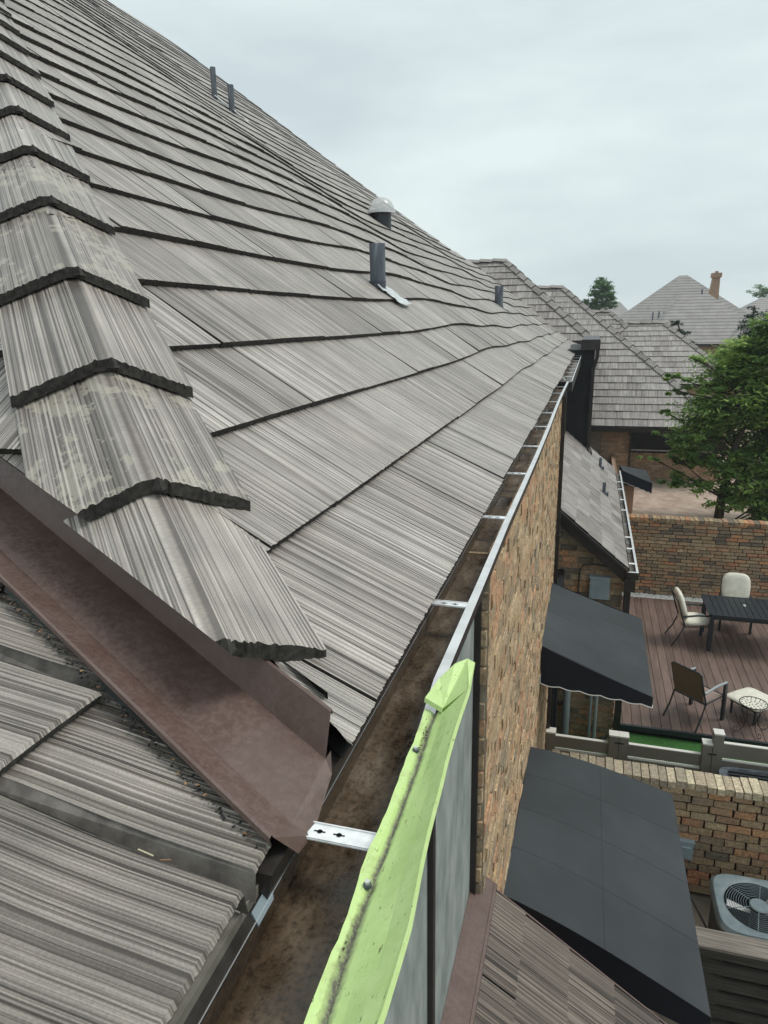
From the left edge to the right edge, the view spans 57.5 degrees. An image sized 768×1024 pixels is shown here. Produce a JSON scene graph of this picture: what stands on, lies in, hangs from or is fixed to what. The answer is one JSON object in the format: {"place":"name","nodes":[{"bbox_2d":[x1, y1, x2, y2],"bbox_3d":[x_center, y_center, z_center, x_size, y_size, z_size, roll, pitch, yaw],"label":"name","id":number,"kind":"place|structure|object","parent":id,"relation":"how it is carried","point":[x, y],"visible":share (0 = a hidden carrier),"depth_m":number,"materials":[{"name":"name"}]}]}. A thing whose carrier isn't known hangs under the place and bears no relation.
{"place":"outdoors","nodes":[
{"label":"outdoors","id":0,"kind":"place"},
{"bbox_2d":[108,0,767,309],"label":"sky","id":1,"kind":"structure","parent":0,"point":[572,143],"materials":[{"name":"white"}]},
{"bbox_2d":[555,733,767,765],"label":"lawn","id":2,"kind":"structure","parent":0,"point":[665,742],"depth_m":10.34,"materials":[{"name":"green plant"}]},
{"bbox_2d":[546,727,618,760],"bbox_3d":[2.640,3.490,9.444,0.926,1.280,0.130,3,16,16],"label":"vinyl fence","id":3,"kind":"object","parent":2,"relation":"on","point":[609,748],"visible":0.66,"depth_m":9.32,"materials":[{"name":"white plastic"}]},
{"bbox_2d":[587,696,592,737],"bbox_3d":[3.014,2.429,10.131,0.042,2.041,0.064,3,16,16],"label":"drain pipe","id":4,"kind":"object","parent":2,"relation":"on","point":[589,716],"visible":0.19,"depth_m":10.26,"materials":[{"name":"grey plastic"}]},
{"bbox_2d":[592,696,597,738],"bbox_3d":[3.086,2.433,10.111,0.049,2.041,0.072,3,16,16],"label":"drain pipe","id":5,"kind":"object","parent":2,"relation":"on","point":[595,717],"visible":0.19,"depth_m":10.24,"materials":[{"name":"grey plastic"}]},
{"bbox_2d":[600,716,613,739],"bbox_3d":[3.374,3.238,10.487,0.346,0.299,0.189,-4,15,-11],"label":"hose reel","id":6,"kind":"object","parent":2,"relation":"on","point":[604,737],"visible":0.31,"depth_m":10.42,"materials":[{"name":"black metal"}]},
{"bbox_2d":[615,731,716,772],"bbox_3d":[3.619,3.519,9.155,1.220,1.340,0.135,3,16,16],"label":"vinyl fence","id":7,"kind":"object","parent":2,"relation":"on","point":[701,759],"visible":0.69,"depth_m":9.04,"materials":[{"name":"white plastic"}]},
{"bbox_2d":[710,728,767,774],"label":"vinyl fence","id":8,"kind":"object","parent":2,"relation":"on","point":[733,750],"visible":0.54,"depth_m":8.76,"materials":[{"name":"white plastic"}]},
{"bbox_2d":[620,729,738,1023],"bbox_3d":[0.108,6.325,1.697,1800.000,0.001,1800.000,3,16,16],"label":"ground","id":9,"kind":"structure","parent":0,"point":[702,901],"depth_m":8.08,"materials":[{"name":"green plant"}]},
{"bbox_2d":[0,0,666,1023],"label":"brick house","id":10,"kind":"structure","parent":9,"relation":"on","point":[310,488],"depth_m":2.03,"materials":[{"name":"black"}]},
{"bbox_2d":[0,589,257,847],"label":"leaf debris","id":11,"kind":"object","parent":10,"relation":"on","point":[131,726],"visible":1,"depth_m":1.16,"materials":[{"name":"black plant"}]},
{"bbox_2d":[137,848,170,860],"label":"twig litter","id":12,"kind":"object","parent":10,"relation":"on","point":[140,850],"visible":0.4,"depth_m":0.95,"materials":[{"name":"brown plant"}]},
{"bbox_2d":[304,659,474,1023],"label":"flashing strip","id":13,"kind":"object","parent":10,"relation":"on","point":[358,980],"visible":1,"depth_m":0.88,"materials":[{"name":"metal"}]},
{"bbox_2d":[561,690,570,734],"bbox_3d":[2.687,2.409,10.224,0.105,2.042,0.130,3,16,16],"label":"drain pipe","id":14,"kind":"object","parent":10,"relation":"attached to","point":[565,713],"visible":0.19,"depth_m":10.32,"materials":[{"name":"grey plastic"}]},
{"bbox_2d":[577,564,607,592],"bbox_3d":[3.021,1.121,9.874,0.565,0.820,0.030,3,16,16],"label":"cable","id":15,"kind":"object","parent":10,"relation":"attached to","point":[580,571],"visible":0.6,"depth_m":9.86,"materials":[{"name":"black metal"}]},
{"bbox_2d":[539,583,652,707],"bbox_3d":[2.326,1.348,7.641,1.086,0.580,2.031,3,16,16],"label":"awning","id":16,"kind":"object","parent":10,"relation":"attached to","point":[591,647],"visible":0.99,"depth_m":7.14,"materials":[{"name":"grey fabric"}]},
{"bbox_2d":[589,574,610,599],"bbox_3d":[3.023,1.056,9.822,0.286,0.332,0.112,3,16,16],"label":"utility box","id":17,"kind":"object","parent":10,"relation":"attached to","point":[599,586],"visible":0.95,"depth_m":9.78,"materials":[{"name":"grey metal"}]},
{"bbox_2d":[504,747,710,1023],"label":"awning","id":18,"kind":"object","parent":10,"relation":"attached to","point":[596,876],"visible":0.93,"depth_m":4.42,"materials":[{"name":"grey fabric"}]},
{"bbox_2d":[467,258,593,343],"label":"neighbour house","id":19,"kind":"structure","parent":9,"relation":"on","point":[511,277],"depth_m":22.18,"materials":[{"name":"black wood"}]},
{"bbox_2d":[583,277,619,309],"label":"round tree","id":20,"kind":"object","parent":9,"relation":"on","point":[606,294],"visible":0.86,"depth_m":63.85,"materials":[{"name":"green plant"}]},
{"bbox_2d":[593,309,625,329],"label":"neighbour house","id":21,"kind":"structure","parent":9,"relation":"on","point":[614,320],"depth_m":34.08,"materials":[{"name":"black wood"}]},
{"bbox_2d":[603,302,627,316],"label":"house","id":22,"kind":"structure","parent":9,"relation":"on","point":[620,310],"depth_m":74.08,"materials":[{"name":"grey"}]},
{"bbox_2d":[538,285,727,513],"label":"neighbour house","id":23,"kind":"structure","parent":9,"relation":"on","point":[631,399],"depth_m":23.68,"materials":[{"name":"black wood"}]},
{"bbox_2d":[619,465,651,493],"bbox_3d":[6.712,-0.978,18.705,0.755,0.584,1.711,3,16,16],"label":"awning","id":24,"kind":"object","parent":23,"relation":"attached to","point":[640,479],"visible":0.97,"depth_m":17.97,"materials":[{"name":"grey fabric"}]},
{"bbox_2d":[548,749,767,894],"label":"garden wall","id":25,"kind":"structure","parent":9,"relation":"on","point":[722,821],"depth_m":7.95,"materials":[{"name":"brick"}]},
{"bbox_2d":[680,837,694,860],"bbox_3d":[3.477,3.899,8.071,0.176,0.252,0.085,3,16,16],"label":"electrical box","id":26,"kind":"object","parent":25,"relation":"attached to","point":[687,845],"visible":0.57,"depth_m":8.04,"materials":[{"name":"grey metal"}]},
{"bbox_2d":[669,320,699,347],"bbox_3d":[15.397,-6.723,36.675,2.077,6.476,1.106,3,16,16],"label":"weeping conifer","id":27,"kind":"object","parent":9,"relation":"on","point":[677,323],"visible":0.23,"depth_m":35.95,"materials":[{"name":"green plant"}]},
{"bbox_2d":[614,596,767,746],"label":"patio deck","id":28,"kind":"structure","parent":9,"relation":"on","point":[736,658],"depth_m":12.16,"materials":[{"name":"brown wood"}]},
{"bbox_2d":[665,587,709,647],"bbox_3d":[5.738,1.947,13.176,0.682,1.037,0.590,2,15,10],"label":"patio chair","id":29,"kind":"object","parent":28,"relation":"on","point":[695,619],"visible":0.94,"depth_m":12.98,"materials":[{"name":"beige fabric"}]},
{"bbox_2d":[663,661,727,732],"bbox_3d":[4.722,2.699,10.603,0.682,0.951,0.590,-10,17,-29],"label":"patio chair","id":30,"kind":"object","parent":28,"relation":"on","point":[689,684],"visible":1,"depth_m":10.47,"materials":[{"name":"brown fabric"}]},
{"bbox_2d":[701,594,767,651],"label":"patio table","id":31,"kind":"object","parent":28,"relation":"on","point":[727,608],"visible":0.99,"depth_m":12.84,"materials":[{"name":"grey metal"}]},
{"bbox_2d":[718,572,751,634],"bbox_3d":[6.916,1.766,13.777,0.590,1.037,0.682,5,16,20],"label":"patio chair","id":32,"kind":"object","parent":28,"relation":"on","point":[735,584],"visible":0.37,"depth_m":13.81,"materials":[{"name":"beige fabric"}]},
{"bbox_2d":[727,687,767,725],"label":"footstool","id":33,"kind":"object","parent":28,"relation":"on","point":[735,696],"visible":0.73,"depth_m":10.73,"materials":[{"name":"beige fabric"}]},
{"bbox_2d":[733,696,767,738],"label":"side table","id":34,"kind":"object","parent":28,"relation":"on","point":[752,702],"visible":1,"depth_m":10.25,"materials":[{"name":"white metal"}]},
{"bbox_2d":[619,271,767,421],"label":"house","id":35,"kind":"structure","parent":9,"relation":"on","point":[706,316],"depth_m":47.22,"materials":[{"name":"grey"}]},
{"bbox_2d":[689,874,767,975],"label":"air conditioner","id":36,"kind":"object","parent":9,"relation":"on","point":[738,905],"visible":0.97,"depth_m":7.22,"materials":[{"name":"grey paint"}]},
{"bbox_2d":[695,926,767,1023],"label":"slat screen","id":37,"kind":"object","parent":9,"relation":"on","point":[739,983],"visible":0.81,"depth_m":6.53,"materials":[{"name":"grey wood"}]},
{"bbox_2d":[717,767,767,782],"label":"air conditioner","id":38,"kind":"object","parent":9,"relation":"on","point":[742,772],"visible":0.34,"depth_m":8.53,"materials":[{"name":"black metal"}]},
{"bbox_2d":[733,306,767,393],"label":"conifer","id":39,"kind":"object","parent":9,"relation":"on","point":[752,316],"visible":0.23,"depth_m":36.73,"materials":[{"name":"green plant"}]},
{"bbox_2d":[740,297,767,313],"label":"house","id":40,"kind":"structure","parent":9,"relation":"on","point":[761,303],"depth_m":73.24,"materials":[{"name":"grey"}]},
{"bbox_2d":[746,284,767,297],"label":"leafy tree","id":41,"kind":"object","parent":9,"relation":"on","point":[760,293],"visible":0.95,"depth_m":86.38,"materials":[{"name":"green plant"}]},
{"bbox_2d":[632,425,762,519],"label":"courtyard","id":42,"kind":"structure","parent":0,"point":[663,499],"depth_m":20.95,"materials":[{"name":"beige concrete"}]},
{"bbox_2d":[617,320,732,444],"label":"neighbour house","id":43,"kind":"structure","parent":42,"relation":"on","point":[666,347],"depth_m":30.32,"materials":[{"name":"black wood"}]},
{"bbox_2d":[635,312,767,520],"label":"leafy tree","id":44,"kind":"object","parent":42,"relation":"on","point":[741,359],"visible":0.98,"depth_m":17.09,"materials":[{"name":"green plant"}]},
{"bbox_2d":[665,376,767,519],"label":"leafy tree","id":45,"kind":"object","parent":42,"relation":"on","point":[728,438],"visible":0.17,"depth_m":18.69,"materials":[{"name":"green plant"}]},
{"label":"gravel bed","id":46,"kind":"structure","parent":0,"visible":0},
{"bbox_2d":[622,592,702,601],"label":"gravel","id":47,"kind":"structure","parent":46,"relation":"on","point":[647,595],"depth_m":15.47,"materials":[{"name":"grey gravel"}]},
{"bbox_2d":[622,514,767,599],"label":"garden wall","id":48,"kind":"structure","parent":46,"relation":"on","point":[694,557],"depth_m":15.18,"materials":[{"name":"brick"}]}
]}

